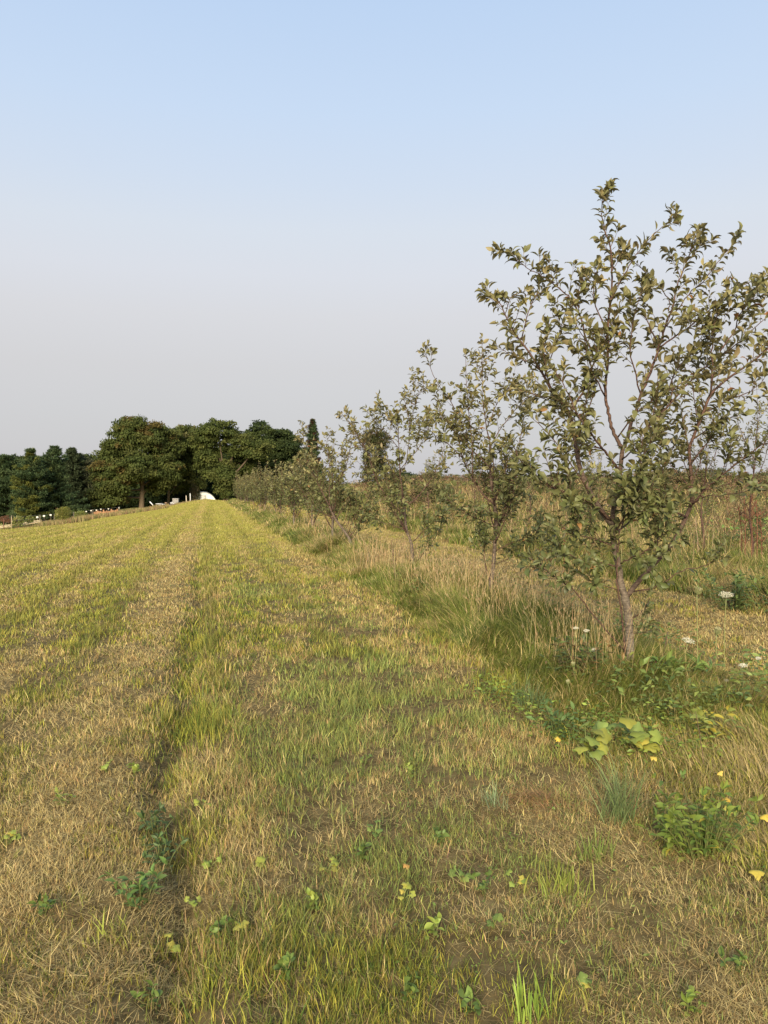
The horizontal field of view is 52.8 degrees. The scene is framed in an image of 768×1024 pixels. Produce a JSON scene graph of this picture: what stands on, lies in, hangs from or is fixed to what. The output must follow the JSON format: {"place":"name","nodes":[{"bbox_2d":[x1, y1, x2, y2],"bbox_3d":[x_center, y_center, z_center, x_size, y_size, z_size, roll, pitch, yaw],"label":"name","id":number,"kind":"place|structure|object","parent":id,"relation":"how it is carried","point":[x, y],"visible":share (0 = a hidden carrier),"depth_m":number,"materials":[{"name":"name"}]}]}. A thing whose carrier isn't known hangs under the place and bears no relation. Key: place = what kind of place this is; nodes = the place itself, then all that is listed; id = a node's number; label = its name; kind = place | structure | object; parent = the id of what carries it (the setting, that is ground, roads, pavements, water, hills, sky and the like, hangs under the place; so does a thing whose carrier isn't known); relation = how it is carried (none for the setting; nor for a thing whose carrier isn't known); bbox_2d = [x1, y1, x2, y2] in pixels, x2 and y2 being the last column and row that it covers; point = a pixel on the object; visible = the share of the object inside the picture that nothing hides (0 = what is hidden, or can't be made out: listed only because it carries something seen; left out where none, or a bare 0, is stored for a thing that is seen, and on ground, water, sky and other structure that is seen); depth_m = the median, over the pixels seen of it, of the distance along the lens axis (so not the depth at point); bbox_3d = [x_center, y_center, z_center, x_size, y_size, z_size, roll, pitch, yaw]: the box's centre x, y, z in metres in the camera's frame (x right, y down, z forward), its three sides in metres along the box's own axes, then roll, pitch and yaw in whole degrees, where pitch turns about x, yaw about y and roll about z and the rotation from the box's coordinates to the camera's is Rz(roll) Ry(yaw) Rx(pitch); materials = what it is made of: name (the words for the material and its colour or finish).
{"place":"outdoors","nodes":[
{"label":"outdoors","id":0,"kind":"place"},
{"bbox_2d":[0,484,767,1023],"bbox_3d":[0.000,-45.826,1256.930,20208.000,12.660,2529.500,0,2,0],"label":"ground","id":1,"kind":"structure","parent":0,"point":[468,954],"depth_m":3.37,"materials":[{"name":"green plant"}]},
{"bbox_2d":[0,453,22,523],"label":"pine tree","id":2,"kind":"object","parent":1,"relation":"on","point":[7,505],"visible":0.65,"depth_m":107.03,"materials":[{"name":"green plant"}]},
{"bbox_2d":[4,830,21,844],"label":"weed","id":3,"kind":"object","parent":1,"relation":"on","point":[13,833],"visible":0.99,"depth_m":3.44,"materials":[{"name":"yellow plant"}]},
{"bbox_2d":[6,447,56,524],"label":"pine tree","id":4,"kind":"object","parent":1,"relation":"on","point":[29,491],"visible":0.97,"depth_m":103.07,"materials":[{"name":"green plant"}]},
{"bbox_2d":[26,892,57,914],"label":"weed","id":5,"kind":"object","parent":1,"relation":"on","point":[45,902],"visible":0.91,"depth_m":2.84,"materials":[{"name":"green plant"}]},
{"bbox_2d":[54,506,71,520],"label":"round bush","id":6,"kind":"object","parent":1,"relation":"on","point":[61,513],"visible":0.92,"depth_m":91.82,"materials":[{"name":"green plant"}]},
{"bbox_2d":[37,445,89,518],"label":"pine tree","id":7,"kind":"object","parent":1,"relation":"on","point":[52,457],"visible":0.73,"depth_m":107.20,"materials":[{"name":"green plant"}]},
{"bbox_2d":[53,787,77,806],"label":"weed","id":8,"kind":"object","parent":1,"relation":"on","point":[58,795],"visible":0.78,"depth_m":3.82,"materials":[{"name":"green plant"}]},
{"bbox_2d":[63,447,94,516],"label":"pine tree","id":9,"kind":"object","parent":1,"relation":"on","point":[75,482],"visible":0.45,"depth_m":119.23,"materials":[{"name":"green plant"}]},
{"bbox_2d":[70,454,94,504],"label":"broadleaf tree","id":10,"kind":"object","parent":1,"relation":"on","point":[85,474],"visible":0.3,"depth_m":121.15,"materials":[{"name":"green plant"}]},
{"bbox_2d":[12,498,206,528],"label":"rough edge grass","id":11,"kind":"structure","parent":1,"relation":"on","point":[82,518],"depth_m":92.45,"materials":[{"name":"plant"}]},
{"bbox_2d":[87,900,138,950],"bbox_3d":[-0.946,1.451,2.734,0.193,0.122,0.218,0,2,0],"label":"grass tuft","id":12,"kind":"object","parent":1,"relation":"on","point":[103,929],"visible":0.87,"depth_m":2.71,"materials":[{"name":"green plant"}]},
{"bbox_2d":[97,856,167,910],"bbox_3d":[-0.925,1.435,2.953,0.244,0.171,0.241,2,3,40],"label":"leafy weed","id":13,"kind":"object","parent":1,"relation":"on","point":[143,880],"visible":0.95,"depth_m":2.95,"materials":[{"name":"green plant"}]},
{"bbox_2d":[82,414,188,508],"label":"walnut tree","id":14,"kind":"object","parent":1,"relation":"on","point":[154,449],"visible":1,"depth_m":115.63,"materials":[{"name":"green plant"}]},
{"bbox_2d":[130,980,162,1013],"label":"weed","id":15,"kind":"object","parent":1,"relation":"on","point":[156,993],"visible":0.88,"depth_m":2.41,"materials":[{"name":"green plant"}]},
{"bbox_2d":[136,801,173,842],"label":"leafy weed","id":16,"kind":"object","parent":1,"relation":"on","point":[154,817],"visible":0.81,"depth_m":3.60,"materials":[{"name":"green plant"}]},
{"bbox_2d":[136,831,188,872],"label":"leafy weed","id":17,"kind":"object","parent":1,"relation":"on","point":[159,847],"visible":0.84,"depth_m":3.32,"materials":[{"name":"green plant"}]},
{"bbox_2d":[152,933,180,952],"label":"weed","id":18,"kind":"object","parent":1,"relation":"on","point":[174,947],"visible":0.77,"depth_m":2.74,"materials":[{"name":"green plant"}]},
{"bbox_2d":[156,699,180,722],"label":"grass tuft","id":19,"kind":"object","parent":1,"relation":"on","point":[166,712],"visible":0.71,"depth_m":5.42,"materials":[{"name":"green plant"}]},
{"bbox_2d":[15,445,323,512],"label":"undergrowth","id":20,"kind":"object","parent":1,"relation":"on","point":[152,499],"visible":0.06,"depth_m":133.86,"materials":[{"name":"green plant"}]},
{"bbox_2d":[167,423,207,504],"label":"broadleaf tree","id":21,"kind":"object","parent":1,"relation":"on","point":[190,478],"visible":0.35,"depth_m":125.00,"materials":[{"name":"green plant"}]},
{"bbox_2d":[184,895,201,910],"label":"weed","id":22,"kind":"object","parent":1,"relation":"on","point":[193,903],"visible":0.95,"depth_m":3.04,"materials":[{"name":"green plant"}]},
{"bbox_2d":[187,485,200,500],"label":"dark shrub","id":23,"kind":"object","parent":1,"relation":"on","point":[195,493],"visible":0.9,"depth_m":123.71,"materials":[{"name":"green plant"}]},
{"bbox_2d":[192,491,215,499],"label":"hoop house","id":24,"kind":"structure","parent":1,"relation":"on","point":[205,495],"depth_m":124.73,"materials":[{"name":"white plastic"}]},
{"bbox_2d":[208,915,233,944],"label":"weed","id":25,"kind":"object","parent":1,"relation":"on","point":[214,926],"visible":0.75,"depth_m":2.77,"materials":[{"name":"green plant"}]},
{"bbox_2d":[185,417,275,500],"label":"broadleaf tree","id":26,"kind":"object","parent":1,"relation":"on","point":[245,455],"visible":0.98,"depth_m":119.96,"materials":[{"name":"green plant"}]},
{"bbox_2d":[233,920,251,935],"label":"weed","id":27,"kind":"object","parent":1,"relation":"on","point":[239,926],"visible":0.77,"depth_m":2.77,"materials":[{"name":"green plant"}]},
{"bbox_2d":[250,460,270,505],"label":"apple tree","id":28,"kind":"object","parent":1,"relation":"on","point":[255,486],"visible":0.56,"depth_m":48.98,"materials":[{"name":"green plant"}]},
{"bbox_2d":[254,466,270,510],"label":"apple tree","id":29,"kind":"object","parent":1,"relation":"on","point":[261,488],"visible":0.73,"depth_m":45.43,"materials":[{"name":"green plant"}]},
{"bbox_2d":[235,419,305,500],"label":"broadleaf tree","id":30,"kind":"object","parent":1,"relation":"on","point":[286,449],"visible":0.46,"depth_m":130.54,"materials":[{"name":"green plant"}]},
{"bbox_2d":[264,459,287,511],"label":"apple tree","id":31,"kind":"object","parent":1,"relation":"on","point":[271,482],"visible":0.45,"depth_m":41.72,"materials":[{"name":"green plant"}]},
{"bbox_2d":[266,461,290,512],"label":"apple tree","id":32,"kind":"object","parent":1,"relation":"on","point":[275,488],"visible":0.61,"depth_m":36.97,"materials":[{"name":"green plant"}]},
{"bbox_2d":[273,951,295,980],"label":"weed","id":33,"kind":"object","parent":1,"relation":"on","point":[287,958],"visible":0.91,"depth_m":2.52,"materials":[{"name":"green plant"}]},
{"bbox_2d":[279,449,304,515],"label":"apple tree","id":34,"kind":"object","parent":1,"relation":"on","point":[286,484],"visible":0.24,"depth_m":33.63,"materials":[{"name":"green plant"}]},
{"bbox_2d":[277,456,308,522],"bbox_3d":[-3.491,-0.717,29.713,1.412,2.892,1.367,-2,3,-38],"label":"apple tree","id":35,"kind":"object","parent":1,"relation":"on","point":[288,494],"visible":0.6,"depth_m":29.58,"materials":[{"name":"green plant"}]},
{"bbox_2d":[287,436,328,527],"bbox_3d":[-2.386,-0.818,25.526,1.293,3.342,1.545,-2,3,-44],"label":"apple tree","id":36,"kind":"object","parent":1,"relation":"on","point":[306,481],"visible":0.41,"depth_m":25.34,"materials":[{"name":"green plant"}]},
{"bbox_2d":[304,887,318,910],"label":"weed","id":37,"kind":"object","parent":1,"relation":"on","point":[310,893],"visible":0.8,"depth_m":2.93,"materials":[{"name":"green plant"}]},
{"bbox_2d":[299,418,328,492],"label":"pine tree","id":38,"kind":"object","parent":1,"relation":"on","point":[312,429],"visible":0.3,"depth_m":119.17,"materials":[{"name":"green plant"}]},
{"bbox_2d":[319,856,338,872],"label":"weed","id":39,"kind":"object","parent":1,"relation":"on","point":[334,862],"visible":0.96,"depth_m":3.22,"materials":[{"name":"green plant"}]},
{"bbox_2d":[309,438,361,536],"bbox_3d":[-1.493,-0.570,21.825,1.307,3.051,1.442,2,3,35],"label":"apple tree","id":40,"kind":"object","parent":1,"relation":"on","point":[318,492],"visible":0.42,"depth_m":21.79,"materials":[{"name":"green plant"}]},
{"bbox_2d":[287,420,384,543],"bbox_3d":[-1.064,-0.526,17.371,2.191,3.150,1.345,0,2,0],"label":"apple tree","id":41,"kind":"object","parent":1,"relation":"on","point":[340,503],"visible":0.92,"depth_m":17.43,"materials":[{"name":"green plant"}]},
{"bbox_2d":[352,842,371,859],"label":"weed","id":42,"kind":"object","parent":1,"relation":"on","point":[362,850],"visible":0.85,"depth_m":3.33,"materials":[{"name":"green plant"}]},
{"bbox_2d":[366,820,382,837],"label":"weed","id":43,"kind":"object","parent":1,"relation":"on","point":[374,833],"visible":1,"depth_m":3.53,"materials":[{"name":"green plant"}]},
{"bbox_2d":[358,427,394,485],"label":"cedar tree","id":44,"kind":"object","parent":1,"relation":"on","point":[377,439],"visible":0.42,"depth_m":69.33,"materials":[{"name":"green plant"}]},
{"bbox_2d":[0,565,765,997],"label":"clover","id":45,"kind":"object","parent":1,"relation":"on","point":[412,789],"visible":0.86,"depth_m":3.62,"materials":[{"name":"green plant"}]},
{"bbox_2d":[0,509,767,1023],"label":"cut straw","id":46,"kind":"object","parent":1,"relation":"on","point":[266,827],"visible":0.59,"depth_m":3.35,"materials":[{"name":"living grass"},{"name":"dry grass"},{"name":"soil"}]},
{"bbox_2d":[334,366,456,567],"bbox_3d":[0.201,-0.723,13.677,2.208,3.723,1.244,0,2,0],"label":"apple tree","id":47,"kind":"object","parent":1,"relation":"on","point":[396,419],"visible":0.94,"depth_m":13.66,"materials":[{"name":"green plant"}]},
{"bbox_2d":[398,882,415,900],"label":"weed","id":48,"kind":"object","parent":1,"relation":"on","point":[407,885],"visible":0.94,"depth_m":3.00,"materials":[{"name":"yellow plant"}]},
{"bbox_2d":[401,969,420,1003],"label":"weed","id":49,"kind":"object","parent":1,"relation":"on","point":[410,987],"visible":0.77,"depth_m":2.40,"materials":[{"name":"green plant"}]},
{"bbox_2d":[416,455,436,508],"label":"apple tree","id":50,"kind":"object","parent":1,"relation":"on","point":[427,465],"visible":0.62,"depth_m":37.40,"materials":[{"name":"green plant"}]},
{"bbox_2d":[416,912,444,939],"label":"weed","id":51,"kind":"object","parent":1,"relation":"on","point":[435,920],"visible":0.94,"depth_m":2.75,"materials":[{"name":"green plant"}]},
{"bbox_2d":[433,825,448,842],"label":"weed","id":52,"kind":"object","parent":1,"relation":"on","point":[439,835],"visible":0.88,"depth_m":3.47,"materials":[{"name":"green plant"}]},
{"bbox_2d":[448,865,470,881],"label":"weed","id":53,"kind":"object","parent":1,"relation":"on","point":[460,873],"visible":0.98,"depth_m":3.13,"materials":[{"name":"green plant"}]},
{"bbox_2d":[247,501,675,681],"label":"seeding grass stems","id":54,"kind":"object","parent":1,"relation":"on","point":[403,562],"visible":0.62,"depth_m":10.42,"materials":[{"name":"plant"}]},
{"bbox_2d":[458,985,485,1015],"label":"weed","id":55,"kind":"object","parent":1,"relation":"on","point":[469,994],"visible":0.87,"depth_m":2.35,"materials":[{"name":"green plant"}]},
{"bbox_2d":[467,463,482,516],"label":"apple tree","id":56,"kind":"object","parent":1,"relation":"on","point":[476,488],"visible":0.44,"depth_m":30.49,"materials":[{"name":"green plant"}]},
{"bbox_2d":[467,869,491,893],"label":"weed","id":57,"kind":"object","parent":1,"relation":"on","point":[483,884],"visible":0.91,"depth_m":3.07,"materials":[{"name":"green plant"}]},
{"bbox_2d":[405,333,557,591],"bbox_3d":[1.222,-0.517,9.670,1.946,3.578,1.364,0,2,0],"label":"apple tree","id":58,"kind":"object","parent":1,"relation":"on","point":[506,487],"visible":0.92,"depth_m":9.68,"materials":[{"name":"green plant"}]},
{"bbox_2d":[480,775,508,809],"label":"grass tuft","id":59,"kind":"object","parent":1,"relation":"on","point":[494,793],"visible":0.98,"depth_m":3.88,"materials":[{"name":"green plant"}]},
{"bbox_2d":[486,913,503,928],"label":"weed","id":60,"kind":"object","parent":1,"relation":"on","point":[497,916],"visible":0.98,"depth_m":2.77,"materials":[{"name":"green plant"}]},
{"bbox_2d":[257,507,767,726],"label":"row weeds","id":61,"kind":"object","parent":1,"relation":"on","point":[717,687],"visible":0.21,"depth_m":5.59,"materials":[{"name":"green plant"}]},
{"bbox_2d":[505,868,526,888],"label":"weed","id":62,"kind":"object","parent":1,"relation":"on","point":[522,879],"visible":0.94,"depth_m":3.09,"materials":[{"name":"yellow plant"}]},
{"bbox_2d":[267,484,767,613],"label":"meadow grass","id":63,"kind":"structure","parent":1,"relation":"on","point":[633,574],"depth_m":16.48,"materials":[{"name":"plant"}]},
{"bbox_2d":[286,480,767,608],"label":"leafy weeds","id":64,"kind":"object","parent":1,"relation":"on","point":[763,544],"visible":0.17,"depth_m":26.28,"materials":[{"name":"green plant"}]},
{"bbox_2d":[519,451,539,521],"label":"apple tree","id":65,"kind":"object","parent":1,"relation":"on","point":[528,484],"visible":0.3,"depth_m":25.64,"materials":[{"name":"green plant"}]},
{"bbox_2d":[501,665,559,709],"bbox_3d":[1.070,1.292,5.692,0.543,0.304,0.599,0,2,0],"label":"grass tuft","id":66,"kind":"object","parent":1,"relation":"on","point":[530,697],"visible":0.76,"depth_m":5.68,"materials":[{"name":"green plant"}]},
{"bbox_2d":[504,961,561,1023],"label":"grass tuft","id":67,"kind":"object","parent":1,"relation":"on","point":[519,994],"visible":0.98,"depth_m":2.33,"materials":[{"name":"green plant"}]},
{"bbox_2d":[307,475,767,560],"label":"rusty weeds","id":68,"kind":"object","parent":1,"relation":"on","point":[457,482],"visible":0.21,"depth_m":32.98,"materials":[{"name":"brown plant"}]},
{"bbox_2d":[473,781,606,823],"bbox_3d":[0.783,1.427,3.915,0.741,0.100,0.584,0,2,0],"label":"dead thatch mound","id":69,"kind":"object","parent":1,"relation":"on","point":[529,795],"visible":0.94,"depth_m":3.90,"materials":[{"name":"plant"}]},
{"bbox_2d":[342,476,767,543],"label":"meadow grass","id":70,"kind":"structure","parent":1,"relation":"on","point":[535,503],"depth_m":32.31,"materials":[{"name":"plant"}]},
{"bbox_2d":[525,698,585,742],"bbox_3d":[1.090,1.345,4.938,0.364,0.279,0.256,0,2,0],"label":"nettle patch","id":71,"kind":"object","parent":1,"relation":"on","point":[556,713],"visible":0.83,"depth_m":4.96,"materials":[{"name":"green plant"}]},
{"bbox_2d":[345,481,767,591],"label":"meadow seed stems","id":72,"kind":"object","parent":1,"relation":"on","point":[712,534],"visible":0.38,"depth_m":19.38,"materials":[{"name":"plant"}]},
{"bbox_2d":[539,633,598,680],"bbox_3d":[1.457,1.186,6.123,0.479,0.445,0.553,0,2,0],"label":"bramble","id":73,"kind":"object","parent":1,"relation":"on","point":[575,649],"visible":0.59,"depth_m":6.13,"materials":[{"name":"green plant"}]},
{"bbox_2d":[523,849,615,909],"bbox_3d":[0.736,1.445,3.038,0.323,0.152,0.252,2,3,42],"label":"grass tuft","id":74,"kind":"object","parent":1,"relation":"on","point":[563,879],"visible":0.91,"depth_m":3.05,"materials":[{"name":"green plant"}]},
{"bbox_2d":[399,467,767,504],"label":"skyline scrub","id":75,"kind":"object","parent":1,"relation":"on","point":[414,490],"visible":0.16,"depth_m":44.80,"materials":[{"name":"green plant"}]},
{"bbox_2d":[576,971,592,992],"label":"weed","id":76,"kind":"object","parent":1,"relation":"on","point":[581,978],"visible":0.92,"depth_m":2.45,"materials":[{"name":"green plant"}]},
{"bbox_2d":[573,720,611,762],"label":"lobed weed","id":77,"kind":"object","parent":1,"relation":"on","point":[606,736],"visible":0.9,"depth_m":4.45,"materials":[{"name":"green plant"}]},
{"bbox_2d":[580,449,604,520],"bbox_3d":[5.701,-0.394,21.283,0.973,2.691,0.699,-1,3,-28],"label":"apple tree","id":78,"kind":"object","parent":1,"relation":"on","point":[592,470],"visible":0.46,"depth_m":21.26,"materials":[{"name":"green plant"}]},
{"bbox_2d":[573,828,616,868],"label":"grass tuft","id":79,"kind":"object","parent":1,"relation":"on","point":[596,850],"visible":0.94,"depth_m":3.31,"materials":[{"name":"green plant"}]},
{"bbox_2d":[463,669,732,768],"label":"rank weeds","id":80,"kind":"object","parent":1,"relation":"on","point":[593,717],"visible":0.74,"depth_m":4.89,"materials":[{"name":"green plant"}]},
{"bbox_2d":[577,639,624,677],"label":"bramble","id":81,"kind":"object","parent":1,"relation":"on","point":[599,653],"visible":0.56,"depth_m":5.96,"materials":[{"name":"green plant"}]},
{"bbox_2d":[592,720,643,752],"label":"lobed weed","id":82,"kind":"object","parent":1,"relation":"on","point":[637,727],"visible":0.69,"depth_m":4.62,"materials":[{"name":"green plant"}]},
{"bbox_2d":[475,178,767,665],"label":"apple tree","id":83,"kind":"object","parent":1,"relation":"on","point":[650,502],"visible":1,"depth_m":5.99,"materials":[{"name":"green plant"}]},
{"bbox_2d":[563,730,682,828],"bbox_3d":[1.198,1.281,3.735,0.601,0.444,0.742,1,3,23],"label":"grass tuft","id":84,"kind":"object","parent":1,"relation":"on","point":[618,809],"visible":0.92,"depth_m":3.72,"materials":[{"name":"green plant"}]},
{"bbox_2d":[484,687,767,908],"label":"tall grass","id":85,"kind":"object","parent":1,"relation":"on","point":[757,762],"visible":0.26,"depth_m":4.31,"materials":[{"name":"beige plant"}]},
{"bbox_2d":[618,717,663,754],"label":"lobed weed","id":86,"kind":"object","parent":1,"relation":"on","point":[640,739],"visible":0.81,"depth_m":4.46,"materials":[{"name":"green plant"}]},
{"bbox_2d":[628,650,684,679],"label":"broad leaf weed","id":87,"kind":"object","parent":1,"relation":"on","point":[653,658],"visible":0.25,"depth_m":5.85,"materials":[{"name":"green plant"}]},
{"bbox_2d":[652,792,703,855],"bbox_3d":[1.272,1.390,3.414,0.187,0.285,0.268,0,2,0],"label":"leafy weed","id":88,"kind":"object","parent":1,"relation":"on","point":[668,819],"visible":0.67,"depth_m":3.37,"materials":[{"name":"green plant"}]},
{"bbox_2d":[678,985,708,1017],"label":"weed","id":89,"kind":"object","parent":1,"relation":"on","point":[690,996],"visible":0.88,"depth_m":2.35,"materials":[{"name":"green plant"}]},
{"bbox_2d":[666,645,724,678],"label":"broad leaf weed","id":90,"kind":"object","parent":1,"relation":"on","point":[699,664],"visible":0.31,"depth_m":5.86,"materials":[{"name":"green plant"}]},
{"bbox_2d":[634,770,762,862],"bbox_3d":[1.394,1.365,3.405,0.464,0.311,0.534,1,3,31],"label":"leafy weed","id":91,"kind":"object","parent":1,"relation":"on","point":[704,836],"visible":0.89,"depth_m":3.35,"materials":[{"name":"green plant"}]},
{"bbox_2d":[681,408,724,548],"bbox_3d":[6.767,-0.549,16.490,0.900,3.365,0.904,0,2,0],"label":"apple tree","id":92,"kind":"object","parent":1,"relation":"on","point":[704,480],"visible":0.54,"depth_m":16.42,"materials":[{"name":"green plant"}]},
{"bbox_2d":[681,705,744,743],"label":"broad leaf weed","id":93,"kind":"object","parent":1,"relation":"on","point":[699,713],"visible":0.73,"depth_m":4.67,"materials":[{"name":"green plant"}]},
{"bbox_2d":[677,566,767,613],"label":"bramble","id":94,"kind":"object","parent":1,"relation":"on","point":[737,597],"visible":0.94,"depth_m":10.02,"materials":[{"name":"green plant"}]},
{"bbox_2d":[720,591,733,673],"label":"lace flower","id":95,"kind":"object","parent":1,"relation":"on","point":[726,595],"visible":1,"depth_m":6.25,"materials":[{"name":"white plant"}]},
{"bbox_2d":[718,945,747,976],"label":"weed","id":96,"kind":"object","parent":1,"relation":"on","point":[735,959],"visible":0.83,"depth_m":2.55,"materials":[{"name":"green plant"}]},
{"bbox_2d":[706,515,767,545],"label":"bramble","id":97,"kind":"object","parent":1,"relation":"on","point":[737,527],"visible":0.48,"depth_m":18.53,"materials":[{"name":"green plant"}]},
{"bbox_2d":[720,378,767,559],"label":"apple tree","id":98,"kind":"object","parent":1,"relation":"on","point":[757,407],"visible":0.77,"depth_m":14.49,"materials":[{"name":"green plant"}]},
{"bbox_2d":[749,870,764,880],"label":"yellow leaf","id":99,"kind":"object","parent":1,"relation":"on","point":[757,874],"visible":1,"depth_m":3.12,"materials":[{"name":"yellow plant"}]},
{"bbox_2d":[0,0,767,483],"label":"sky","id":100,"kind":"structure","parent":0,"point":[242,212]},
{"bbox_2d":[225,498,767,729],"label":"tall grass","id":101,"kind":"structure","parent":0,"point":[498,640],"depth_m":7.48,"materials":[{"name":"green plant"}]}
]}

